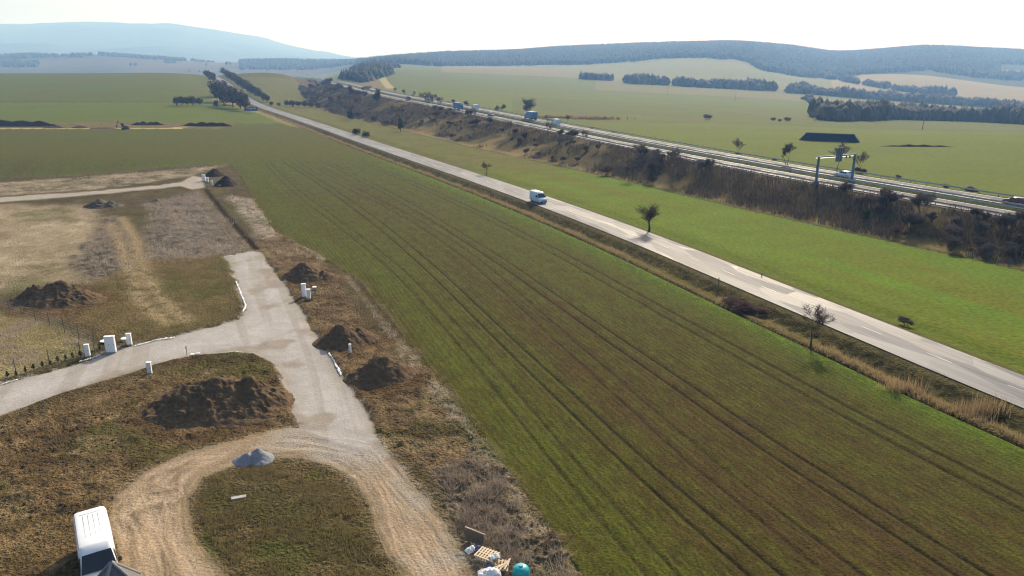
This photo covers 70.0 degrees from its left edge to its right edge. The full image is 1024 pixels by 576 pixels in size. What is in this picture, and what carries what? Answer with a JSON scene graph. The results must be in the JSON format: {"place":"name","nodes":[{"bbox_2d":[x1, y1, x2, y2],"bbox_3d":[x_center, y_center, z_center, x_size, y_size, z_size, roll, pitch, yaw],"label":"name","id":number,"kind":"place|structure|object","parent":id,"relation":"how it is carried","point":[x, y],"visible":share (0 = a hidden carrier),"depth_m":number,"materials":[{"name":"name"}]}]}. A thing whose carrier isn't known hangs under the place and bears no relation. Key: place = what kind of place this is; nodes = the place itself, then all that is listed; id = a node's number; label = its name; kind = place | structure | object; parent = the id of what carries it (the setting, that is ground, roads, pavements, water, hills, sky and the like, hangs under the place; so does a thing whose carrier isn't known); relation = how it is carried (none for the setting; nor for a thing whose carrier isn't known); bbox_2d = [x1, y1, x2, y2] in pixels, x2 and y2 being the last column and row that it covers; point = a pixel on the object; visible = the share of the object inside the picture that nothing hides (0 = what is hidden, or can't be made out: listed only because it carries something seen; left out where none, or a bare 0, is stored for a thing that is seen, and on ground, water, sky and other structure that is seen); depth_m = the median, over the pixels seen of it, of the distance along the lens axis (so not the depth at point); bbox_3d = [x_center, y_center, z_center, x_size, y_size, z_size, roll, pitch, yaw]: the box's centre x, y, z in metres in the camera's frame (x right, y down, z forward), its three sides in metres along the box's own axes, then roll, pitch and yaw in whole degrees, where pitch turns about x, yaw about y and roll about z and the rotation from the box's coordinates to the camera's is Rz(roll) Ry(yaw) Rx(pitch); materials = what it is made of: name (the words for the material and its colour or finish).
{"place":"outdoors","nodes":[
{"label":"outdoors","id":0,"kind":"place"},
{"bbox_2d":[0,73,317,128],"bbox_3d":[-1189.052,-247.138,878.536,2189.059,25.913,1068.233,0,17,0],"label":"distant field","id":1,"kind":"structure","parent":0,"point":[89,100],"depth_m":513.76,"materials":[{"name":"plant"}]},
{"bbox_2d":[0,120,58,125],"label":"soil bank","id":2,"kind":"structure","parent":1,"relation":"on","point":[19,123],"depth_m":385.70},
{"bbox_2d":[131,121,164,124],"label":"soil bank","id":3,"kind":"structure","parent":1,"relation":"on","point":[146,123],"depth_m":392.42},
{"bbox_2d":[182,122,231,126],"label":"soil bank","id":4,"kind":"structure","parent":1,"relation":"on","point":[211,124],"depth_m":386.29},
{"bbox_2d":[207,80,221,95],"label":"roadside tree","id":5,"kind":"object","parent":1,"relation":"on","point":[211,86],"visible":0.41,"depth_m":588.70,"materials":[{"name":"green plant"}]},
{"bbox_2d":[214,87,229,105],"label":"roadside tree","id":6,"kind":"object","parent":1,"relation":"on","point":[221,93],"visible":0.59,"depth_m":514.65,"materials":[{"name":"green plant"}]},
{"bbox_2d":[223,86,237,107],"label":"roadside tree","id":7,"kind":"object","parent":1,"relation":"on","point":[232,91],"visible":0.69,"depth_m":502.14,"materials":[{"name":"green plant"}]},
{"bbox_2d":[230,90,243,108],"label":"roadside tree","id":8,"kind":"object","parent":1,"relation":"on","point":[235,95],"visible":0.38,"depth_m":494.75,"materials":[{"name":"green plant"}]},
{"bbox_2d":[236,92,250,110],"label":"roadside tree","id":9,"kind":"object","parent":1,"relation":"on","point":[243,101],"visible":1,"depth_m":481.40,"materials":[{"name":"green plant"}]},
{"bbox_2d":[0,176,380,454],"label":"gravel road","id":10,"kind":"structure","parent":0,"point":[271,324],"depth_m":78.67,"materials":[{"name":"stone"}]},
{"bbox_2d":[108,427,473,575],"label":"dirt track","id":11,"kind":"structure","parent":0,"point":[150,519],"depth_m":51.65,"materials":[{"name":"soil"}]},
{"bbox_2d":[0,129,1023,575],"bbox_3d":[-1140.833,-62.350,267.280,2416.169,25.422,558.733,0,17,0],"label":"crop field","id":12,"kind":"structure","parent":0,"point":[630,419],"depth_m":69.61,"materials":[{"name":"plant"}]},
{"bbox_2d":[0,73,1023,575],"bbox_3d":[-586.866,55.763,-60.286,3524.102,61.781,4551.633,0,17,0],"label":"ground","id":13,"kind":"structure","parent":0,"point":[396,411],"depth_m":75.21,"materials":[{"name":"soil"}]},
{"bbox_2d":[0,299,94,343],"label":"wire fence","id":14,"kind":"object","parent":13,"relation":"on","point":[21,312],"visible":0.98,"depth_m":88.40,"materials":[{"name":"grey metal"}]},
{"bbox_2d":[0,338,94,379],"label":"wire fence","id":15,"kind":"object","parent":13,"relation":"on","point":[48,357],"visible":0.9,"depth_m":76.69,"materials":[{"name":"metal"}]},
{"bbox_2d":[7,280,107,308],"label":"soil heap","id":16,"kind":"object","parent":13,"relation":"on","point":[60,294],"visible":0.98,"depth_m":97.03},
{"bbox_2d":[0,204,115,367],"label":"dry tufts","id":17,"kind":"object","parent":13,"relation":"on","point":[17,333],"visible":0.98,"depth_m":86.61,"materials":[{"name":"plant"}]},
{"bbox_2d":[73,506,121,575],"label":"parked van","id":18,"kind":"object","parent":13,"relation":"on","point":[96,551],"visible":0.9,"depth_m":44.33,"materials":[{"name":"white paint"}]},
{"bbox_2d":[83,199,124,208],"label":"heap","id":19,"kind":"object","parent":13,"relation":"on","point":[98,204],"visible":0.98,"depth_m":163.52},
{"bbox_2d":[103,335,116,352],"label":"utility cabinet","id":20,"kind":"object","parent":13,"relation":"on","point":[110,343],"visible":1,"depth_m":79.81,"materials":[{"name":"grey concrete"}]},
{"bbox_2d":[97,560,141,575],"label":"garden pavilion","id":21,"kind":"structure","parent":13,"relation":"on","point":[112,568],"depth_m":39.20,"materials":[{"name":"grey fabric"}]},
{"bbox_2d":[125,333,132,345],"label":"utility cabinet","id":22,"kind":"object","parent":13,"relation":"on","point":[128,339],"visible":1,"depth_m":82.14,"materials":[{"name":"white plastic"}]},
{"bbox_2d":[0,165,317,258],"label":"dead stalks","id":23,"kind":"object","parent":13,"relation":"on","point":[138,177],"visible":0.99,"depth_m":189.51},
{"bbox_2d":[84,193,248,272],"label":"dead stalks","id":24,"kind":"object","parent":13,"relation":"on","point":[169,250],"visible":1,"depth_m":134.69,"materials":[{"name":"plant"}]},
{"bbox_2d":[0,266,380,574],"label":"earth clods","id":25,"kind":"object","parent":13,"relation":"on","point":[237,537],"visible":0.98,"depth_m":50.56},
{"bbox_2d":[0,259,394,575],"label":"rough grass","id":26,"kind":"structure","parent":13,"relation":"on","point":[294,532],"depth_m":52.56,"materials":[{"name":"plant"}]},
{"bbox_2d":[136,375,294,428],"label":"soil heap","id":27,"kind":"object","parent":13,"relation":"on","point":[223,401],"visible":1,"depth_m":65.80,"materials":[{"name":"soil"}]},
{"bbox_2d":[205,168,225,176],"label":"soil heap","id":28,"kind":"object","parent":13,"relation":"on","point":[213,172],"visible":0.9,"depth_m":210.38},
{"bbox_2d":[213,175,239,186],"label":"soil heap","id":29,"kind":"object","parent":13,"relation":"on","point":[226,181],"visible":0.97,"depth_m":192.99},
{"bbox_2d":[232,448,274,466],"bbox_3d":[-20.728,13.405,58.369,3.479,1.214,2.431,0,17,0],"label":"gravel heap","id":30,"kind":"object","parent":13,"relation":"on","point":[258,457],"visible":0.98,"depth_m":57.90,"materials":[{"name":"gravel"}]},
{"bbox_2d":[279,262,338,283],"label":"soil heap","id":31,"kind":"object","parent":13,"relation":"on","point":[302,272],"visible":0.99,"depth_m":107.67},
{"bbox_2d":[312,322,379,351],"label":"soil heap","id":32,"kind":"object","parent":13,"relation":"on","point":[340,336],"visible":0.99,"depth_m":82.11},
{"bbox_2d":[342,354,418,390],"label":"soil heap","id":33,"kind":"object","parent":13,"relation":"on","point":[377,371],"visible":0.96,"depth_m":72.56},
{"bbox_2d":[347,277,570,575],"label":"dry grass","id":34,"kind":"structure","parent":13,"relation":"on","point":[529,522],"depth_m":60.83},
{"bbox_2d":[465,526,484,544],"bbox_3d":[-2.367,16.271,48.099,1.499,1.074,0.326,8,18,24],"label":"board panel","id":35,"kind":"object","parent":13,"relation":"on","point":[473,535],"visible":1,"depth_m":48.13,"materials":[{"name":"brown wood"}]},
{"bbox_2d":[477,567,500,575],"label":"plastic sheet","id":36,"kind":"object","parent":13,"relation":"on","point":[487,571],"visible":1,"depth_m":44.70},
{"bbox_2d":[474,546,510,571],"bbox_3d":[-1.212,17.148,45.852,2.452,0.453,1.531,9,19,27],"label":"pallet stack","id":37,"kind":"object","parent":13,"relation":"on","point":[485,553],"visible":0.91,"depth_m":45.97,"materials":[{"name":"brown wood"}]},
{"bbox_2d":[428,449,580,575],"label":"dead weeds","id":38,"kind":"object","parent":13,"relation":"on","point":[482,494],"visible":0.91,"depth_m":50.90,"materials":[{"name":"plant"}]},
{"bbox_2d":[512,563,529,575],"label":"water tank","id":39,"kind":"object","parent":13,"relation":"on","point":[520,569],"visible":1,"depth_m":44.28,"materials":[{"name":"teal plastic"}]},
{"bbox_2d":[247,105,1023,445],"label":"ditch reed","id":40,"kind":"object","parent":13,"relation":"on","point":[869,367],"visible":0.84,"depth_m":79.00,"materials":[{"name":"plant"}]},
{"bbox_2d":[297,77,1023,205],"bbox_3d":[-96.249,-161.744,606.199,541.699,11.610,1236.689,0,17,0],"label":"guard rail","id":41,"kind":"object","parent":13,"relation":"on","point":[917,188],"visible":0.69,"depth_m":190.95,"materials":[{"name":"metal"}]},
{"bbox_2d":[300,77,1023,196],"bbox_3d":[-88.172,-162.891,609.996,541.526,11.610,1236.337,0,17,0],"label":"guard rail","id":42,"kind":"object","parent":13,"relation":"on","point":[910,180],"visible":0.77,"depth_m":200.85,"materials":[{"name":"metal"}]},
{"bbox_2d":[318,60,1023,197],"bbox_3d":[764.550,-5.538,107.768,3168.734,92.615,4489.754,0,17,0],"label":"pasture","id":43,"kind":"structure","parent":13,"relation":"on","point":[986,156],"depth_m":567.26,"materials":[{"name":"plant"}]},
{"bbox_2d":[337,62,394,81],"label":"woodland belt","id":44,"kind":"object","parent":43,"relation":"on","point":[370,72],"visible":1,"depth_m":998.81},
{"bbox_2d":[348,59,400,69],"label":"woodland belt","id":45,"kind":"object","parent":43,"relation":"on","point":[393,64],"visible":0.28,"depth_m":1487.62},
{"bbox_2d":[522,98,535,110],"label":"bare tree","id":46,"kind":"object","parent":43,"relation":"on","point":[528,105],"visible":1,"depth_m":479.85,"materials":[{"name":"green plant"}]},
{"bbox_2d":[538,113,587,118],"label":"reed clump","id":47,"kind":"object","parent":43,"relation":"on","point":[552,116],"visible":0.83,"depth_m":457.28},
{"bbox_2d":[578,71,613,80],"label":"woodland belt","id":48,"kind":"object","parent":43,"relation":"on","point":[606,76],"visible":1,"depth_m":1351.65,"materials":[{"name":"plant"}]},
{"bbox_2d":[567,115,634,119],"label":"reed clump","id":49,"kind":"object","parent":43,"relation":"on","point":[597,117],"visible":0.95,"depth_m":448.74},
{"bbox_2d":[800,93,823,102],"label":"woodland belt","id":50,"kind":"object","parent":43,"relation":"on","point":[807,97],"visible":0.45,"depth_m":1024.90,"materials":[{"name":"plant"}]},
{"bbox_2d":[622,72,1023,107],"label":"woodland belt","id":51,"kind":"object","parent":43,"relation":"on","point":[802,87],"visible":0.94,"depth_m":1286.03,"materials":[{"name":"plant"}]},
{"bbox_2d":[799,132,859,142],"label":"solar panel array","id":52,"kind":"object","parent":43,"relation":"on","point":[831,137],"visible":0.99,"depth_m":308.99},
{"bbox_2d":[852,151,869,167],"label":"bare tree","id":53,"kind":"object","parent":43,"relation":"on","point":[862,157],"visible":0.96,"depth_m":212.35,"materials":[{"name":"brown plant"}]},
{"bbox_2d":[821,72,957,96],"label":"woodland belt","id":54,"kind":"object","parent":43,"relation":"on","point":[934,89],"visible":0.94,"depth_m":1627.92,"materials":[{"name":"plant"}]},
{"bbox_2d":[807,96,1023,124],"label":"woodland belt","id":55,"kind":"object","parent":43,"relation":"on","point":[866,110],"visible":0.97,"depth_m":652.75,"materials":[{"name":"plant"}]},
{"bbox_2d":[880,144,951,146],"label":"soil bank","id":56,"kind":"structure","parent":43,"relation":"on","point":[908,145],"depth_m":288.43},
{"bbox_2d":[720,296,742,304],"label":"briar bush","id":57,"kind":"object","parent":13,"relation":"on","point":[730,300],"visible":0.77,"depth_m":96.18,"materials":[{"name":"brown plant"}]},
{"bbox_2d":[732,300,754,312],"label":"briar bush","id":58,"kind":"object","parent":13,"relation":"on","point":[741,306],"visible":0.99,"depth_m":93.70,"materials":[{"name":"brown plant"}]},
{"bbox_2d":[745,306,770,315],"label":"briar bush","id":59,"kind":"object","parent":13,"relation":"on","point":[758,310],"visible":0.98,"depth_m":93.08,"materials":[{"name":"brown plant"}]},
{"bbox_2d":[781,142,796,164],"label":"bare tree","id":60,"kind":"object","parent":13,"relation":"on","point":[788,148],"visible":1,"depth_m":197.87,"materials":[{"name":"brown plant"}]},
{"bbox_2d":[800,304,834,349],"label":"bare tree","id":61,"kind":"object","parent":13,"relation":"on","point":[819,319],"visible":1,"depth_m":80.70,"materials":[{"name":"brown plant"}]},
{"bbox_2d":[828,140,851,171],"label":"bare tree","id":62,"kind":"object","parent":13,"relation":"on","point":[845,148],"visible":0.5,"depth_m":184.67,"materials":[{"name":"brown plant"}]},
{"bbox_2d":[878,372,929,393],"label":"reed clump","id":63,"kind":"object","parent":13,"relation":"on","point":[891,385],"visible":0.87,"depth_m":70.79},
{"bbox_2d":[949,390,1013,422],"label":"reed clump","id":64,"kind":"object","parent":13,"relation":"on","point":[980,409],"visible":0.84,"depth_m":66.66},
{"bbox_2d":[0,22,1023,88],"bbox_3d":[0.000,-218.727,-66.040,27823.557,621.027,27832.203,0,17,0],"label":"hills","id":65,"kind":"structure","parent":0,"point":[219,48],"depth_m":6448.85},
{"bbox_2d":[0,51,361,69],"bbox_3d":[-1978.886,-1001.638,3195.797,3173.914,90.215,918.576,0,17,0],"label":"woodland","id":66,"kind":"object","parent":65,"relation":"on","point":[282,63],"visible":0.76,"depth_m":3083.86,"materials":[{"name":"plant"}]},
{"bbox_2d":[356,39,1023,80],"bbox_3d":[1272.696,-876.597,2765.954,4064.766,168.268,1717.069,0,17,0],"label":"forest","id":67,"kind":"object","parent":65,"relation":"on","point":[813,62],"visible":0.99,"depth_m":2424.11,"materials":[{"name":"plant"}]},
{"bbox_2d":[0,0,1023,57],"label":"sky","id":68,"kind":"structure","parent":0,"point":[352,28],"materials":[{"name":"white"}]},
{"bbox_2d":[216,76,1023,407],"bbox_3d":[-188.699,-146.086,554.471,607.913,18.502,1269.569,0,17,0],"label":"country road","id":69,"kind":"structure","parent":0,"point":[966,370],"depth_m":99.25,"materials":[{"name":"asphalt"}]},
{"bbox_2d":[529,190,546,203],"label":"moving van","id":70,"kind":"object","parent":69,"relation":"on","point":[538,196],"visible":1,"depth_m":166.47,"materials":[{"name":"white paint"}]},
{"bbox_2d":[222,76,1023,374],"bbox_3d":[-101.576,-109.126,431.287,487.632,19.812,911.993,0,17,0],"label":"meadow","id":71,"kind":"structure","parent":0,"point":[973,308],"depth_m":123.65,"materials":[{"name":"green plant"}]},
{"bbox_2d":[634,203,659,231],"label":"bare tree","id":72,"kind":"object","parent":71,"relation":"on","point":[650,213],"visible":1,"depth_m":136.08,"materials":[{"name":"brown plant"}]},
{"bbox_2d":[898,315,914,325],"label":"bush","id":73,"kind":"object","parent":71,"relation":"on","point":[904,320],"visible":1,"depth_m":88.65,"materials":[{"name":"green plant"}]},
{"bbox_2d":[283,74,1023,270],"bbox_3d":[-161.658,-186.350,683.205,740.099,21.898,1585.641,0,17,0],"label":"embankment","id":74,"kind":"structure","parent":0,"point":[500,143],"depth_m":195.29,"materials":[{"name":"plant"}]},
{"bbox_2d":[418,91,433,106],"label":"bare tree","id":75,"kind":"object","parent":74,"relation":"on","point":[426,96],"visible":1,"depth_m":414.63,"materials":[{"name":"brown plant"}]},
{"bbox_2d":[561,135,573,155],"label":"bare tree","id":76,"kind":"object","parent":74,"relation":"on","point":[570,140],"visible":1,"depth_m":241.73,"materials":[{"name":"brown plant"}]},
{"bbox_2d":[626,157,638,179],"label":"bare tree","id":77,"kind":"object","parent":74,"relation":"on","point":[632,161],"visible":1,"depth_m":201.10,"materials":[{"name":"brown plant"}]},
{"bbox_2d":[304,79,995,216],"bbox_3d":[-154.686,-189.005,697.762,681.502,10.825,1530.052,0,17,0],"label":"hard shoulder","id":78,"kind":"object","parent":74,"relation":"on","point":[715,165],"visible":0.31,"depth_m":189.10},
{"bbox_2d":[646,161,659,173],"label":"bare shrub","id":79,"kind":"object","parent":74,"relation":"on","point":[650,165],"visible":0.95,"depth_m":201.82,"materials":[{"name":"brown plant"}]},
{"bbox_2d":[297,78,1013,215],"bbox_3d":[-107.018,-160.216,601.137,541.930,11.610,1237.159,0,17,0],"label":"guard rail","id":80,"kind":"object","parent":74,"relation":"on","point":[935,202],"visible":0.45,"depth_m":181.45,"materials":[{"name":"metal"}]},
{"bbox_2d":[650,148,662,166],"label":"bare tree","id":81,"kind":"object","parent":74,"relation":"on","point":[654,154],"visible":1,"depth_m":200.33,"materials":[{"name":"brown plant"}]},
{"bbox_2d":[298,78,1015,216],"bbox_3d":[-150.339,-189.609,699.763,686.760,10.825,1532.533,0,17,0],"label":"motorway","id":82,"kind":"structure","parent":74,"relation":"on","point":[860,186],"depth_m":190.89,"materials":[{"name":"asphalt"}]},
{"bbox_2d":[345,85,1014,211],"bbox_3d":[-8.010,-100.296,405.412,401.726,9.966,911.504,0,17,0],"label":"lane marking","id":83,"kind":"object","parent":82,"relation":"on","point":[737,163],"visible":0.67,"depth_m":192.81,"materials":[{"name":"paint"}]},
{"bbox_2d":[294,77,1023,208],"bbox_3d":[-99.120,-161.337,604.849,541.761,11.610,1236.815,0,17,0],"label":"guard rail","id":84,"kind":"object","parent":74,"relation":"on","point":[943,195],"visible":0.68,"depth_m":186.24,"materials":[{"name":"metal"}]},
{"bbox_2d":[299,83,1023,265],"bbox_3d":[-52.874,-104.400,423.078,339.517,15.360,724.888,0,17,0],"label":"undergrowth","id":85,"kind":"object","parent":74,"relation":"on","point":[829,191],"visible":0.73,"depth_m":170.33,"materials":[{"name":"plant"}]},
{"bbox_2d":[666,145,680,164],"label":"bare tree","id":86,"kind":"object","parent":74,"relation":"on","point":[673,153],"visible":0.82,"depth_m":196.80,"materials":[{"name":"brown plant"}]},
{"bbox_2d":[333,81,1023,206],"bbox_3d":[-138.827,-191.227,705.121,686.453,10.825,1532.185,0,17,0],"label":"motorway","id":87,"kind":"structure","parent":74,"relation":"on","point":[857,176],"depth_m":206.60,"materials":[{"name":"asphalt"}]},
{"bbox_2d":[524,111,537,119],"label":"lorry","id":88,"kind":"object","parent":87,"relation":"on","point":[531,115],"visible":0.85,"depth_m":336.02,"materials":[{"name":"blue paint"}]},
{"bbox_2d":[1002,196,1023,203],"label":"moving car","id":89,"kind":"object","parent":87,"relation":"on","point":[1019,200],"visible":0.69,"depth_m":143.15,"materials":[{"name":"red paint"}]},
{"bbox_2d":[696,157,715,170],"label":"bare shrub","id":90,"kind":"object","parent":74,"relation":"on","point":[704,163],"visible":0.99,"depth_m":191.49,"materials":[{"name":"brown plant"}]},
{"bbox_2d":[812,148,856,185],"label":"sign gantry","id":91,"kind":"object","parent":74,"relation":"on","point":[839,155],"visible":0.91,"depth_m":166.11,"materials":[{"name":"metal"}]},
{"bbox_2d":[837,181,853,195],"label":"bare shrub","id":92,"kind":"object","parent":74,"relation":"on","point":[845,187],"visible":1,"depth_m":154.61,"materials":[{"name":"brown plant"}]},
{"bbox_2d":[852,195,871,206],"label":"bare shrub","id":93,"kind":"object","parent":74,"relation":"on","point":[860,200],"visible":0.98,"depth_m":147.63,"materials":[{"name":"brown plant"}]},
{"bbox_2d":[860,208,870,220],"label":"bare shrub","id":94,"kind":"object","parent":74,"relation":"on","point":[865,213],"visible":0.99,"depth_m":142.41,"materials":[{"name":"brown plant"}]},
{"bbox_2d":[873,188,907,207],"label":"bare shrub","id":95,"kind":"object","parent":74,"relation":"on","point":[890,196],"visible":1,"depth_m":143.89,"materials":[{"name":"brown plant"}]},
{"bbox_2d":[897,213,925,230],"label":"bare shrub","id":96,"kind":"object","parent":74,"relation":"on","point":[918,220],"visible":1,"depth_m":133.65,"materials":[{"name":"brown plant"}]},
{"bbox_2d":[909,191,930,211],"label":"bare shrub","id":97,"kind":"object","parent":74,"relation":"on","point":[917,200],"visible":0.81,"depth_m":139.99,"materials":[{"name":"brown plant"}]},
{"bbox_2d":[920,193,937,212],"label":"bare tree","id":98,"kind":"object","parent":74,"relation":"on","point":[931,200],"visible":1,"depth_m":136.46,"materials":[{"name":"brown plant"}]},
{"bbox_2d":[944,235,963,250],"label":"bush","id":99,"kind":"object","parent":74,"relation":"on","point":[954,240],"visible":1,"depth_m":123.38,"materials":[{"name":"brown plant"}]},
{"bbox_2d":[944,222,963,237],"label":"bare shrub","id":100,"kind":"object","parent":74,"relation":"on","point":[952,229],"visible":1,"depth_m":127.36,"materials":[{"name":"brown plant"}]},
{"bbox_2d":[950,216,964,225],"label":"bare shrub","id":101,"kind":"object","parent":74,"relation":"on","point":[958,220],"visible":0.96,"depth_m":130.26,"materials":[{"name":"brown plant"}]},
{"bbox_2d":[974,220,990,232],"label":"bare shrub","id":102,"kind":"object","parent":74,"relation":"on","point":[980,226],"visible":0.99,"depth_m":126.22,"materials":[{"name":"brown plant"}]},
{"bbox_2d":[978,240,1002,251],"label":"bare shrub","id":103,"kind":"object","parent":74,"relation":"on","point":[988,246],"visible":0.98,"depth_m":119.56,"materials":[{"name":"brown plant"}]},
{"bbox_2d":[991,212,1015,230],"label":"bare shrub","id":104,"kind":"object","parent":74,"relation":"on","point":[997,219],"visible":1,"depth_m":125.07,"materials":[{"name":"brown plant"}]},
{"bbox_2d":[1003,242,1018,255],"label":"bare shrub","id":105,"kind":"object","parent":74,"relation":"on","point":[1011,249],"visible":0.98,"depth_m":117.72,"materials":[{"name":"brown plant"}]},
{"bbox_2d":[1007,208,1023,226],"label":"bare shrub","id":106,"kind":"object","parent":74,"relation":"on","point":[1019,214],"visible":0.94,"depth_m":124.48,"materials":[{"name":"brown plant"}]},
{"bbox_2d":[1010,232,1023,246],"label":"bare shrub","id":107,"kind":"object","parent":74,"relation":"on","point":[1018,237],"visible":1,"depth_m":120.05,"materials":[{"name":"brown plant"}]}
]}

